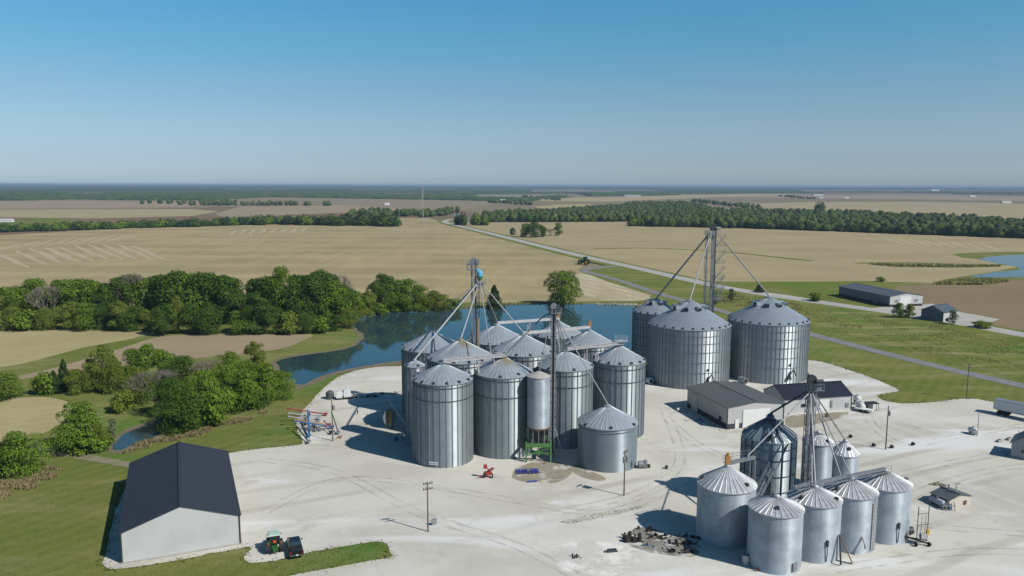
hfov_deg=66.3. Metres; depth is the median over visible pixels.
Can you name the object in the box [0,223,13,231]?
broadleaf tree
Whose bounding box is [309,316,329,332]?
shrub
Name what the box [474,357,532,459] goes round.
grain bin
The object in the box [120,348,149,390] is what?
broadleaf tree
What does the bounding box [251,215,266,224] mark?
broadleaf tree
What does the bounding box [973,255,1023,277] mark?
pond water
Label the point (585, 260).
tractor
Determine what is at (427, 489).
utility pole
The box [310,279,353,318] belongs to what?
broadleaf tree
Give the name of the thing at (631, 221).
broadleaf tree
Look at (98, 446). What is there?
shrub
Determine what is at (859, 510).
old grain bin
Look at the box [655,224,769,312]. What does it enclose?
elevator tower
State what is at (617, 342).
conveyor
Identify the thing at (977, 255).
bank
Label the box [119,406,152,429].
green creek bank
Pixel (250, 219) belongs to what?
broadleaf tree
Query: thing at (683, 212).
wood
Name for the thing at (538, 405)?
hopper bin
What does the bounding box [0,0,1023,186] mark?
sky
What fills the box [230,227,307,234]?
mown rows cross
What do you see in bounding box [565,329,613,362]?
grain bin
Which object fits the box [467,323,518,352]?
grain bin
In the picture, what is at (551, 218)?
broadleaf tree
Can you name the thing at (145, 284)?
broadleaf tree
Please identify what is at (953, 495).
pump house
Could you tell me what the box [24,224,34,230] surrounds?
broadleaf tree
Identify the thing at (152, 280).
broadleaf tree
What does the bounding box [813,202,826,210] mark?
broadleaf tree
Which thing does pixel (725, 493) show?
old grain bin
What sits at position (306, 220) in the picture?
broadleaf tree
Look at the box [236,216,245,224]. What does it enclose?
broadleaf tree
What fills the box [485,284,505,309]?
cedar tree
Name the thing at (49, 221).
green meadow
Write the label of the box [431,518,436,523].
meter panel
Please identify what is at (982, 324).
shrub
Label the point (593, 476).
grain dust streak
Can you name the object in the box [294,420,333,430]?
grain auger
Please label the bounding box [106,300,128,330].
broadleaf tree
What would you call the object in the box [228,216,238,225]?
broadleaf tree
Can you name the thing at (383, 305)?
shrub
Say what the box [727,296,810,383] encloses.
grain bin
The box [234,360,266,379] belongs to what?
bushy tree
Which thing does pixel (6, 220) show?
farm shed
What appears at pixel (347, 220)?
broadleaf tree
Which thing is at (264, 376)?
bushy tree
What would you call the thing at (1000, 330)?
road
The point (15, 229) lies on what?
broadleaf tree
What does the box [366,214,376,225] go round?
broadleaf tree
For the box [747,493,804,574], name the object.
old grain bin
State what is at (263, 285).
broadleaf tree
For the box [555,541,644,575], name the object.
gravel patch
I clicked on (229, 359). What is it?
bushy tree
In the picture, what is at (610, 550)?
steel plate
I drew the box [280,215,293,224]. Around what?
broadleaf tree
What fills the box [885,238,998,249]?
mown rows
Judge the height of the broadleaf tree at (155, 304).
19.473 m
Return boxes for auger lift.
[904,505,931,546]
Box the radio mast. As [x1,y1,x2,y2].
[421,186,431,220]
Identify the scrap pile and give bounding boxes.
[619,531,643,542]
[633,526,655,531]
[645,532,671,539]
[667,538,698,546]
[667,547,698,553]
[678,531,700,539]
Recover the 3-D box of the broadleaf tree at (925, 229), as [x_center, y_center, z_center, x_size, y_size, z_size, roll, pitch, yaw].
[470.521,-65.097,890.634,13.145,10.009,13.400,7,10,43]
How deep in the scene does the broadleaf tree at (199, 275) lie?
305.46 m
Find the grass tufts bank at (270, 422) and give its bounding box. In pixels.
[202,382,328,451]
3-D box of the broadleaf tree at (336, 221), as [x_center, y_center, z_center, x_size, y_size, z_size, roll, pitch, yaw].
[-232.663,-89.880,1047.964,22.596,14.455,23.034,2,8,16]
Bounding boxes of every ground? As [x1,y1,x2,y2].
[0,189,1023,270]
[0,265,1023,575]
[625,527,700,556]
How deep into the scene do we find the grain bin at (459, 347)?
169.63 m
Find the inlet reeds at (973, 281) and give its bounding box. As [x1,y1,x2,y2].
[933,277,1008,284]
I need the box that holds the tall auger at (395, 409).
[377,399,404,423]
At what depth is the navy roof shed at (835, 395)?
193.21 m
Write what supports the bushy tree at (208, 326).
on the grass ground at (896, 373)
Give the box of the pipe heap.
[302,426,324,431]
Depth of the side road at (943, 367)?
264.10 m
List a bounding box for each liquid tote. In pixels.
[335,390,342,399]
[343,388,351,398]
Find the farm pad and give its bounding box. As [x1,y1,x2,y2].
[866,304,998,321]
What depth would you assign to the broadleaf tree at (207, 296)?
307.31 m
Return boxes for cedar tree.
[45,370,64,394]
[57,358,73,390]
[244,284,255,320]
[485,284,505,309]
[753,284,764,292]
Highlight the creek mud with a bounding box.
[107,415,178,452]
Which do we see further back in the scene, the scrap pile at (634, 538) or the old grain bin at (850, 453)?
the old grain bin at (850, 453)
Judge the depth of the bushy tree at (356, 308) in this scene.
315.10 m
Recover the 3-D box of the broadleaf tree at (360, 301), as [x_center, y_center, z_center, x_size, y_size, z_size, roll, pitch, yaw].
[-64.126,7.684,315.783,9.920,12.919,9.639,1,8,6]
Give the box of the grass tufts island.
[251,544,386,574]
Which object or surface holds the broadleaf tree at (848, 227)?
on the stubble field at (836, 255)
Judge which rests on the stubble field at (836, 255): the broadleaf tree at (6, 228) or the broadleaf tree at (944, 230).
the broadleaf tree at (944, 230)
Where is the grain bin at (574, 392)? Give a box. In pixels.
[537,349,593,448]
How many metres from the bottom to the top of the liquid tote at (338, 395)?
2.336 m
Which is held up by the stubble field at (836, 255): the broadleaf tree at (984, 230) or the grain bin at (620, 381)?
the broadleaf tree at (984, 230)
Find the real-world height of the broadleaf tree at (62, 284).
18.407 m
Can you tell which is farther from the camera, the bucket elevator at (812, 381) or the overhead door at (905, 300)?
the overhead door at (905, 300)
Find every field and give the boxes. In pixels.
[0,201,199,208]
[0,209,218,218]
[0,218,651,313]
[0,327,152,366]
[0,334,312,381]
[215,205,400,217]
[453,222,1023,282]
[727,202,1023,219]
[734,195,1023,200]
[892,280,1023,329]
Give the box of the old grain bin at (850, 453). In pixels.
[831,439,859,476]
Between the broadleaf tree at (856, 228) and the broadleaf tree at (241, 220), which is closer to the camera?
the broadleaf tree at (856, 228)
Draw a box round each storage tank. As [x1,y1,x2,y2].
[326,390,333,399]
[853,394,861,402]
[854,400,865,407]
[929,495,945,507]
[968,426,978,434]
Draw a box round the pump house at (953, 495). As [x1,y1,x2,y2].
[930,483,971,508]
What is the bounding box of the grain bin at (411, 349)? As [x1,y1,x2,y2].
[401,330,454,414]
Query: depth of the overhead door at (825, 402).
192.38 m
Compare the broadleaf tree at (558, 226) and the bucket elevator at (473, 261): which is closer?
the bucket elevator at (473, 261)
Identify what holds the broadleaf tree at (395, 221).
on the stubble field at (436, 259)
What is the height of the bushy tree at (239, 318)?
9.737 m
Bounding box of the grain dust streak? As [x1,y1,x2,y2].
[570,464,605,480]
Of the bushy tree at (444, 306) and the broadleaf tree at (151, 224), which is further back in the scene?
the broadleaf tree at (151, 224)
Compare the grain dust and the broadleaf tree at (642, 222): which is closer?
the grain dust
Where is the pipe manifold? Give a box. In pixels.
[941,501,955,510]
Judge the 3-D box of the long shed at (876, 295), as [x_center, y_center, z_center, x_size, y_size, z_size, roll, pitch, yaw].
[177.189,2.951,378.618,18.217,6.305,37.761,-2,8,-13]
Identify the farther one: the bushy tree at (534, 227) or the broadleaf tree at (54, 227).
the broadleaf tree at (54, 227)
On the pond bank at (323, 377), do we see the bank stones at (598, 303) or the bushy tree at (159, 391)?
the bank stones at (598, 303)
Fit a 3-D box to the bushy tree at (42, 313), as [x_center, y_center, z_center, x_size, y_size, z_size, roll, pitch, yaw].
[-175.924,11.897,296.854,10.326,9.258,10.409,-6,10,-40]
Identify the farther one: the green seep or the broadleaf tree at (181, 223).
the broadleaf tree at (181, 223)
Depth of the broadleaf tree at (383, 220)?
1030.26 m
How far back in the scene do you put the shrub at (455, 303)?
345.70 m
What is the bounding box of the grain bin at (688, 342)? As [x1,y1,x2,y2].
[647,300,730,389]
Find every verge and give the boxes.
[438,218,1023,340]
[744,282,896,299]
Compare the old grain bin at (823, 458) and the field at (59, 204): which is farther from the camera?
the field at (59, 204)
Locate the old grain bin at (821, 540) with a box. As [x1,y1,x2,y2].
[787,484,852,564]
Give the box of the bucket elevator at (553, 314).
[505,303,607,456]
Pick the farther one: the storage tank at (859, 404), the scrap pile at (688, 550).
the storage tank at (859, 404)
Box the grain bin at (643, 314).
[632,298,672,361]
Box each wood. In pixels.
[0,184,1023,190]
[0,187,1023,194]
[0,190,698,201]
[140,194,1023,236]
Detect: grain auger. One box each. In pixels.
[287,408,327,415]
[288,412,320,420]
[288,416,319,425]
[294,419,330,427]
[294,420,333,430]
[296,426,310,442]
[307,410,310,436]
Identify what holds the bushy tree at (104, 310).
on the grass ground at (896, 373)
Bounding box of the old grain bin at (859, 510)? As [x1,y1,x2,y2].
[823,476,878,553]
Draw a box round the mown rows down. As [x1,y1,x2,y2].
[0,244,166,267]
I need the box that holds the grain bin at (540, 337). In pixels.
[533,321,582,353]
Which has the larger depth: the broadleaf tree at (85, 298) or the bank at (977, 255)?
the bank at (977, 255)
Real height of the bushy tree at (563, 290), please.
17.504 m
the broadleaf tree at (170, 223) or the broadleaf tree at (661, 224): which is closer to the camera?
the broadleaf tree at (170, 223)
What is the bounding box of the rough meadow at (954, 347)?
[789,307,1023,378]
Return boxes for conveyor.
[442,351,507,372]
[496,314,559,336]
[523,320,590,351]
[565,335,627,378]
[723,449,755,480]
[793,465,891,490]
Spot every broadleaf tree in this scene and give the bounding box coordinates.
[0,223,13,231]
[0,285,26,323]
[0,289,12,322]
[11,224,22,231]
[11,295,36,318]
[15,277,53,321]
[16,222,28,231]
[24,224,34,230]
[31,222,40,230]
[39,223,51,230]
[43,278,80,318]
[50,222,60,230]
[55,301,81,329]
[58,223,68,230]
[58,278,84,318]
[61,221,70,229]
[72,220,86,229]
[73,279,98,322]
[77,358,100,392]
[79,280,107,319]
[85,345,117,391]
[86,220,98,229]
[90,283,125,321]
[95,274,136,318]
[99,221,112,229]
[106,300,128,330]
[109,273,144,320]
[110,222,122,228]
[116,219,128,227]
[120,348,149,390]
[124,277,160,322]
[126,220,138,227]
[128,344,160,388]
[135,274,167,314]
[136,220,146,227]
[138,310,156,331]
[147,220,157,227]
[149,275,173,319]
[149,303,177,334]
[150,348,174,380]
[151,270,199,321]
[154,218,168,227]
[160,272,202,320]
[162,218,174,226]
[169,295,183,333]
[175,220,187,226]
[177,270,228,321]
[180,303,203,333]
[186,217,202,226]
[190,272,226,322]
[199,274,241,323]
[202,219,211,225]
[210,218,221,225]
[215,276,253,324]
[219,216,230,225]
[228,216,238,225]
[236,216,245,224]
[238,278,277,321]
[241,293,271,333]
[243,216,249,224]
[243,341,266,367]
[246,275,291,324]
[248,215,255,224]
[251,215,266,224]
[262,306,283,333]
[265,215,274,224]
[265,265,293,319]
[266,214,275,224]
[275,215,284,223]
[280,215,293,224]
[281,274,315,323]
[284,273,330,320]
[293,216,302,224]
[293,268,341,317]
[297,214,313,224]
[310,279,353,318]
[316,215,330,225]
[325,214,334,224]
[326,284,359,319]
[330,215,345,225]
[338,213,353,225]
[344,291,365,317]
[352,213,365,225]
[353,213,371,225]
[359,291,376,317]
[365,284,389,314]
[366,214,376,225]
[370,215,382,225]
[371,272,398,310]
[376,215,391,226]
[386,214,401,226]
[394,278,420,310]
[453,213,460,224]
[459,212,466,224]
[470,211,481,224]
[480,214,489,224]
[510,228,515,234]
[517,215,524,221]
[525,214,532,221]
[549,215,554,221]
[554,223,562,235]
[627,216,637,225]
[639,217,644,225]
[657,218,667,226]
[667,217,676,226]
[754,220,764,228]
[764,219,771,228]
[774,220,780,228]
[779,220,790,229]
[787,220,794,229]
[795,221,804,229]
[803,220,812,229]
[811,222,820,230]
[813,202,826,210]
[829,220,837,230]
[844,221,853,231]
[851,224,860,231]
[866,223,877,232]
[879,223,890,233]
[889,227,896,233]
[891,303,904,317]
[895,224,910,233]
[903,303,916,317]
[920,227,932,234]
[928,223,940,234]
[940,224,950,235]
[946,225,962,235]
[958,227,968,235]
[967,226,975,235]
[974,227,981,236]
[978,225,991,236]
[986,227,999,237]
[997,230,1005,237]
[1002,226,1014,237]
[1008,226,1023,237]
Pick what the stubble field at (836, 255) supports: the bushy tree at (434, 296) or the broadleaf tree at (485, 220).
the broadleaf tree at (485, 220)
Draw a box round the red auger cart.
[478,464,494,477]
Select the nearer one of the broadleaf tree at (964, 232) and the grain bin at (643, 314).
the grain bin at (643, 314)
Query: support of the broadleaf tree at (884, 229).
on the stubble field at (836, 255)
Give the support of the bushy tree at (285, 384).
on the grass ground at (896, 373)
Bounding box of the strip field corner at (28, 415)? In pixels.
[0,397,71,441]
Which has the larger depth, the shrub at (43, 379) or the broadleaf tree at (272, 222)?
the broadleaf tree at (272, 222)
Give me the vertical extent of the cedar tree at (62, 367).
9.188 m
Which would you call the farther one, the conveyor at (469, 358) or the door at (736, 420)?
the door at (736, 420)
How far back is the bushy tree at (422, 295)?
341.62 m
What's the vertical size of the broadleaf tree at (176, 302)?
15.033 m
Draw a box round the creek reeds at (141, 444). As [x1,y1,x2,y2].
[123,408,267,453]
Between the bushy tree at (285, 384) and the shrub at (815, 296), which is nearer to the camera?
the bushy tree at (285, 384)
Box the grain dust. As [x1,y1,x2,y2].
[511,461,571,482]
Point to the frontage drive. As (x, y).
(769, 293)
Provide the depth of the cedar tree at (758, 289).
407.11 m
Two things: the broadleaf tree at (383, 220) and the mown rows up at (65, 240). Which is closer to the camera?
the mown rows up at (65, 240)
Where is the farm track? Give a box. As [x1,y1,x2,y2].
[18,445,129,466]
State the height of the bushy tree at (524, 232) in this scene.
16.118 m
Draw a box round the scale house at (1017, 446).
[1010,431,1023,459]
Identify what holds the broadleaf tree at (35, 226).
on the ground at (469, 208)
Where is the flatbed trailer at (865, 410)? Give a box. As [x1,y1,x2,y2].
[855,406,873,412]
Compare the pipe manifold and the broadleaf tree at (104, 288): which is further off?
the broadleaf tree at (104, 288)
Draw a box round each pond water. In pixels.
[276,304,635,384]
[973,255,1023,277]
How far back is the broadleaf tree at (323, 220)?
1053.38 m
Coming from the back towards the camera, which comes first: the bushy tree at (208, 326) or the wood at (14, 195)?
the wood at (14, 195)
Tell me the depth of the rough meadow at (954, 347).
283.06 m
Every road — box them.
[442,219,1023,336]
[580,266,1023,387]
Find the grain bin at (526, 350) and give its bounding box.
[491,333,550,371]
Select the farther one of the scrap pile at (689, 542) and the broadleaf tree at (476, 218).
the broadleaf tree at (476, 218)
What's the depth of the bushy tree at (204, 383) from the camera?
178.60 m
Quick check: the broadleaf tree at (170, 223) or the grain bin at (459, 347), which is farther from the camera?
the broadleaf tree at (170, 223)
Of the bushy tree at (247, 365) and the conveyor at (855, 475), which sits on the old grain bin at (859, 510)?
the conveyor at (855, 475)
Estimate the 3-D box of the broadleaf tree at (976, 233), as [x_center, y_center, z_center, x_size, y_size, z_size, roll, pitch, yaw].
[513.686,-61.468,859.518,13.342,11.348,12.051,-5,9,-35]
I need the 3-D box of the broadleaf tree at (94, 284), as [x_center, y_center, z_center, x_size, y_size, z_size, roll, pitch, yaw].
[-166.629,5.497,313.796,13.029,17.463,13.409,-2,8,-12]
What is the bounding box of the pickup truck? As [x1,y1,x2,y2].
[286,536,303,556]
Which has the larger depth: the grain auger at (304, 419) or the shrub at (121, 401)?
the shrub at (121, 401)
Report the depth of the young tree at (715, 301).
363.58 m
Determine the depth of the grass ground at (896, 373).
175.00 m
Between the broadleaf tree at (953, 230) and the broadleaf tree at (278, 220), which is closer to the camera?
the broadleaf tree at (953, 230)
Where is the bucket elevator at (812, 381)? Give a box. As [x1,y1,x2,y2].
[747,374,866,548]
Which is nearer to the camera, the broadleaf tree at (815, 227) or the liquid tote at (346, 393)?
the liquid tote at (346, 393)
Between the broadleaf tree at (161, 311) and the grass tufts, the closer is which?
the grass tufts
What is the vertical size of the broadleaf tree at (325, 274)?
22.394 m
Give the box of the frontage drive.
[727,287,807,299]
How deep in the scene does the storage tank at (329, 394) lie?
201.78 m
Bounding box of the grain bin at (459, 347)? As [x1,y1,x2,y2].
[427,338,493,440]
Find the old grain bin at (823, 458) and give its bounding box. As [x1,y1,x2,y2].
[800,430,833,487]
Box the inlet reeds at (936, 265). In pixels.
[868,262,1000,267]
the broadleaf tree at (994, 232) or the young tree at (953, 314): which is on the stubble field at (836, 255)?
the broadleaf tree at (994, 232)
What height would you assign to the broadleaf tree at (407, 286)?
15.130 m
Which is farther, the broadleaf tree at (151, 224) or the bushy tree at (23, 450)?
the broadleaf tree at (151, 224)
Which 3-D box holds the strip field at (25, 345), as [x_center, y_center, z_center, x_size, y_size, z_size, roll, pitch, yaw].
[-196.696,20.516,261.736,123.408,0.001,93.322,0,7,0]
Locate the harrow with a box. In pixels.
[515,468,539,473]
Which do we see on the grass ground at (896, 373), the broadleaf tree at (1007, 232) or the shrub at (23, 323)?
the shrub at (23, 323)
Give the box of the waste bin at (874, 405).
[864,401,878,409]
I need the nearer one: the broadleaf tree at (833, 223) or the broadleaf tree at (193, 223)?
the broadleaf tree at (833, 223)
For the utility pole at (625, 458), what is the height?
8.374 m
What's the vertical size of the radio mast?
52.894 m
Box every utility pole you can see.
[331,400,334,440]
[423,481,432,531]
[623,450,627,495]
[885,405,890,449]
[966,364,970,398]
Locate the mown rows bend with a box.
[369,226,438,231]
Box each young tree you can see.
[106,418,115,444]
[714,293,718,304]
[727,289,736,300]
[945,310,959,323]
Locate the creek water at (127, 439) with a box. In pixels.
[112,420,176,449]
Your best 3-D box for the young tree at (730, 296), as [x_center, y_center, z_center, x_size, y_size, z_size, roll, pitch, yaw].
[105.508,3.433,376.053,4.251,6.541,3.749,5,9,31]
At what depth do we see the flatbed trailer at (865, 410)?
191.70 m
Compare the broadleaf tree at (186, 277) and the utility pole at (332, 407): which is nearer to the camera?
the utility pole at (332, 407)
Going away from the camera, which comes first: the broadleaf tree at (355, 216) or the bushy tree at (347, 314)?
the bushy tree at (347, 314)
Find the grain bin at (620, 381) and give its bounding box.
[592,345,645,437]
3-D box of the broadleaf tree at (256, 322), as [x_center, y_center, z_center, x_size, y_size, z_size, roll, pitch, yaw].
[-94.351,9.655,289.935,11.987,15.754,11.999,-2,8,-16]
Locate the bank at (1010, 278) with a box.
[938,267,1023,281]
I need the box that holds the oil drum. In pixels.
[742,553,749,565]
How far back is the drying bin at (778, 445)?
132.79 m
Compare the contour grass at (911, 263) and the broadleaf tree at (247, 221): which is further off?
the broadleaf tree at (247, 221)
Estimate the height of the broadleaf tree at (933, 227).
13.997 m
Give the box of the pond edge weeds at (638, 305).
[450,302,642,309]
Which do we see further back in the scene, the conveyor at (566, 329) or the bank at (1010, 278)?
the bank at (1010, 278)
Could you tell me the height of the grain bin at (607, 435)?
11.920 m
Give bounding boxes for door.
[691,392,697,411]
[735,419,738,428]
[742,408,769,427]
[792,562,796,571]
[819,399,828,411]
[872,294,877,303]
[900,296,910,305]
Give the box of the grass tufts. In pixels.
[0,473,268,575]
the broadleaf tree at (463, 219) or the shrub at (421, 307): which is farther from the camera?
the broadleaf tree at (463, 219)
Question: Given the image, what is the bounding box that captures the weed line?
[673,408,728,430]
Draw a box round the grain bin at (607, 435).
[577,404,638,472]
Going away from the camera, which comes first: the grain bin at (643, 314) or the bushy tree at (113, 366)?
the bushy tree at (113, 366)
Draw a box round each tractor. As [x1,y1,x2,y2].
[266,530,283,553]
[578,257,589,264]
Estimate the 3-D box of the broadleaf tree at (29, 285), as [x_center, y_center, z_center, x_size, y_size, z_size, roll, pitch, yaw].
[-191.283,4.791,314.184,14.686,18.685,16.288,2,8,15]
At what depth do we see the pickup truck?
117.36 m
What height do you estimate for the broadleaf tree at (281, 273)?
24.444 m
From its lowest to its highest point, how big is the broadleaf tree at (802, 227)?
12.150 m
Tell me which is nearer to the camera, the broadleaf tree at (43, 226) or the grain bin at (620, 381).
the grain bin at (620, 381)
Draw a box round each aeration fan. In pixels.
[638,459,646,467]
[645,376,653,383]
[738,376,747,383]
[909,526,913,533]
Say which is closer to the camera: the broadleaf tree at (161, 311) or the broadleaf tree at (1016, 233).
the broadleaf tree at (161, 311)
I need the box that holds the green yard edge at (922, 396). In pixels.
[881,391,968,400]
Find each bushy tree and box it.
[0,305,24,331]
[0,372,26,400]
[0,430,55,478]
[0,440,19,473]
[32,307,60,330]
[47,400,101,454]
[61,369,90,395]
[72,302,102,330]
[83,421,114,451]
[87,306,114,330]
[97,360,133,393]
[115,306,144,331]
[121,366,157,406]
[142,376,184,416]
[147,397,188,435]
[163,355,197,385]
[163,381,212,434]
[179,368,233,428]
[193,305,224,335]
[204,363,252,408]
[207,350,241,377]
[221,367,261,413]
[227,310,249,334]
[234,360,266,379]
[242,361,278,409]
[270,369,296,400]
[295,311,317,333]
[324,314,344,331]
[340,309,359,328]
[350,299,367,322]
[384,279,403,311]
[411,284,430,311]
[421,290,443,311]
[434,294,454,310]
[519,223,529,236]
[526,221,542,237]
[539,225,547,236]
[543,270,582,306]
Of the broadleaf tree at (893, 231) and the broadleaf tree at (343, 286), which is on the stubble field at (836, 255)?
the broadleaf tree at (893, 231)
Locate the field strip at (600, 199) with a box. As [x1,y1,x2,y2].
[538,194,785,201]
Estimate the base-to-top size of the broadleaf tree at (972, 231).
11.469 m
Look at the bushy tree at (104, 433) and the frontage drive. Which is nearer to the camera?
the bushy tree at (104, 433)
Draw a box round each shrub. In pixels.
[8,309,49,330]
[28,371,53,394]
[68,435,112,456]
[109,388,137,412]
[200,387,234,424]
[278,310,301,333]
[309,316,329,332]
[374,300,390,314]
[391,298,413,312]
[414,299,429,311]
[444,298,461,310]
[808,292,821,300]
[876,277,885,281]
[972,320,991,328]
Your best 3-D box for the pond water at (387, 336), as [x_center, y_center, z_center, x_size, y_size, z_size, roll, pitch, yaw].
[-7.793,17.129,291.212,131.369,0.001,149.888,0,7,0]
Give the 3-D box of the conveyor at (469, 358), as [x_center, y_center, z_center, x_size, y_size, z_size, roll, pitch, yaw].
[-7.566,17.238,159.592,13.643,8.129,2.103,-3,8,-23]
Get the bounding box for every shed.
[0,219,13,221]
[118,441,241,564]
[686,381,784,428]
[763,380,852,413]
[838,283,923,306]
[920,303,958,321]
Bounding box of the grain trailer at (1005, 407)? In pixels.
[993,398,1023,415]
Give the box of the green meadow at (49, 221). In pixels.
[0,218,86,226]
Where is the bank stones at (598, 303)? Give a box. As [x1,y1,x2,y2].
[595,302,641,305]
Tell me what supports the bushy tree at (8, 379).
on the grass ground at (896, 373)
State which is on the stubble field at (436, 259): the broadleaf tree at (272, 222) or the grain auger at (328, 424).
the broadleaf tree at (272, 222)
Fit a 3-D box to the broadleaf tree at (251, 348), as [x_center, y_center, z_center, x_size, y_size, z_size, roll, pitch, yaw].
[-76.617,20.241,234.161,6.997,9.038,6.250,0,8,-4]
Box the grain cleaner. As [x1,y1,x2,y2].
[383,408,395,428]
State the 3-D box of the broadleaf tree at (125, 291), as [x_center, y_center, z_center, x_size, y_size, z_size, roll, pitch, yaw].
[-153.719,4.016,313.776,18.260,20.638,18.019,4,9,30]
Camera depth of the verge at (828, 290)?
427.40 m
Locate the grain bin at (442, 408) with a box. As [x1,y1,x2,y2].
[412,362,472,467]
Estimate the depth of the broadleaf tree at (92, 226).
944.98 m
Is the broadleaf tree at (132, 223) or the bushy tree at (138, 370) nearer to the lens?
the bushy tree at (138, 370)
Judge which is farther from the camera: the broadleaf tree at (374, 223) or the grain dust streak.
the broadleaf tree at (374, 223)
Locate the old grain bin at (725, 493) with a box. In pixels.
[696,464,757,548]
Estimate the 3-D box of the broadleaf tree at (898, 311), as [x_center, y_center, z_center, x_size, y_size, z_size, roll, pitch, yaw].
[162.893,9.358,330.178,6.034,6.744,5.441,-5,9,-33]
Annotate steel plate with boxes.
[604,548,617,552]
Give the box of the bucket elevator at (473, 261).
[466,257,478,345]
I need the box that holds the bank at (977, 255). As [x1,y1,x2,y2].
[952,252,1023,258]
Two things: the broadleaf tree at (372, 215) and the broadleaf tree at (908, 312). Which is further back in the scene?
the broadleaf tree at (372, 215)
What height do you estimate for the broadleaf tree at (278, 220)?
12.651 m
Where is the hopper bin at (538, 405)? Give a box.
[525,371,551,461]
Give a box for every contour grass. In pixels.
[594,248,813,260]
[857,262,1004,264]
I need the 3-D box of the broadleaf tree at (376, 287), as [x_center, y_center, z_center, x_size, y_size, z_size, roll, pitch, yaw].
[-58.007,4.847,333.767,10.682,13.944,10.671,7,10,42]
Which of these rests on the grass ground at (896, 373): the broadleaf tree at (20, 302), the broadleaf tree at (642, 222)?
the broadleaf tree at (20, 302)
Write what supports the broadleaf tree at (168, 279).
on the grass ground at (896, 373)
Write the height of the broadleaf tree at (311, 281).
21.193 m
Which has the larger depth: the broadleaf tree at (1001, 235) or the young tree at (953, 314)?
the broadleaf tree at (1001, 235)
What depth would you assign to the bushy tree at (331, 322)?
296.10 m
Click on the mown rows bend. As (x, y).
(406, 229)
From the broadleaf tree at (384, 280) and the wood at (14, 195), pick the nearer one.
the broadleaf tree at (384, 280)
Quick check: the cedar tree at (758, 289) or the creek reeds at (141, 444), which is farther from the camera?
the cedar tree at (758, 289)
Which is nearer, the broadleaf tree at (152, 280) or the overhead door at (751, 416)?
the overhead door at (751, 416)
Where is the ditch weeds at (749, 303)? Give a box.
[712,290,808,313]
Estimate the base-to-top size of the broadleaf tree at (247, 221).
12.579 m
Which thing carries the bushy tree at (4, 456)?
on the grass ground at (896, 373)
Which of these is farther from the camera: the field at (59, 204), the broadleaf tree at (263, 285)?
the field at (59, 204)
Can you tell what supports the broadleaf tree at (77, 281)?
on the grass ground at (896, 373)
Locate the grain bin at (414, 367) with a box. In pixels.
[404,359,424,444]
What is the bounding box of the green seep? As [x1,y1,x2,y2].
[188,427,247,448]
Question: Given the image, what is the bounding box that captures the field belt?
[535,204,591,208]
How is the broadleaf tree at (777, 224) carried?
on the stubble field at (836, 255)
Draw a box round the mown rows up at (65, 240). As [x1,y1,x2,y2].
[0,234,131,249]
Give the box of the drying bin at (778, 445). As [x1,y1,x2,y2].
[739,413,797,497]
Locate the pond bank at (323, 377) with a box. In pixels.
[271,303,635,388]
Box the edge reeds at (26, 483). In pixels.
[0,464,64,499]
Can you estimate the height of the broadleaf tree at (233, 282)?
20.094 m
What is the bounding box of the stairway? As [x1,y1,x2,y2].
[756,461,776,495]
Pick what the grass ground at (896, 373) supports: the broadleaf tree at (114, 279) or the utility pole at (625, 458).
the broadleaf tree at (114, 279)
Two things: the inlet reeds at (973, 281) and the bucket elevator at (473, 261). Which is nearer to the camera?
the bucket elevator at (473, 261)
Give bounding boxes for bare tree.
[25,286,61,323]
[115,274,143,322]
[120,369,180,402]
[186,359,223,375]
[330,274,354,321]
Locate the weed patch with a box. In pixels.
[928,481,960,486]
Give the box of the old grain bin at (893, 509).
[857,470,912,544]

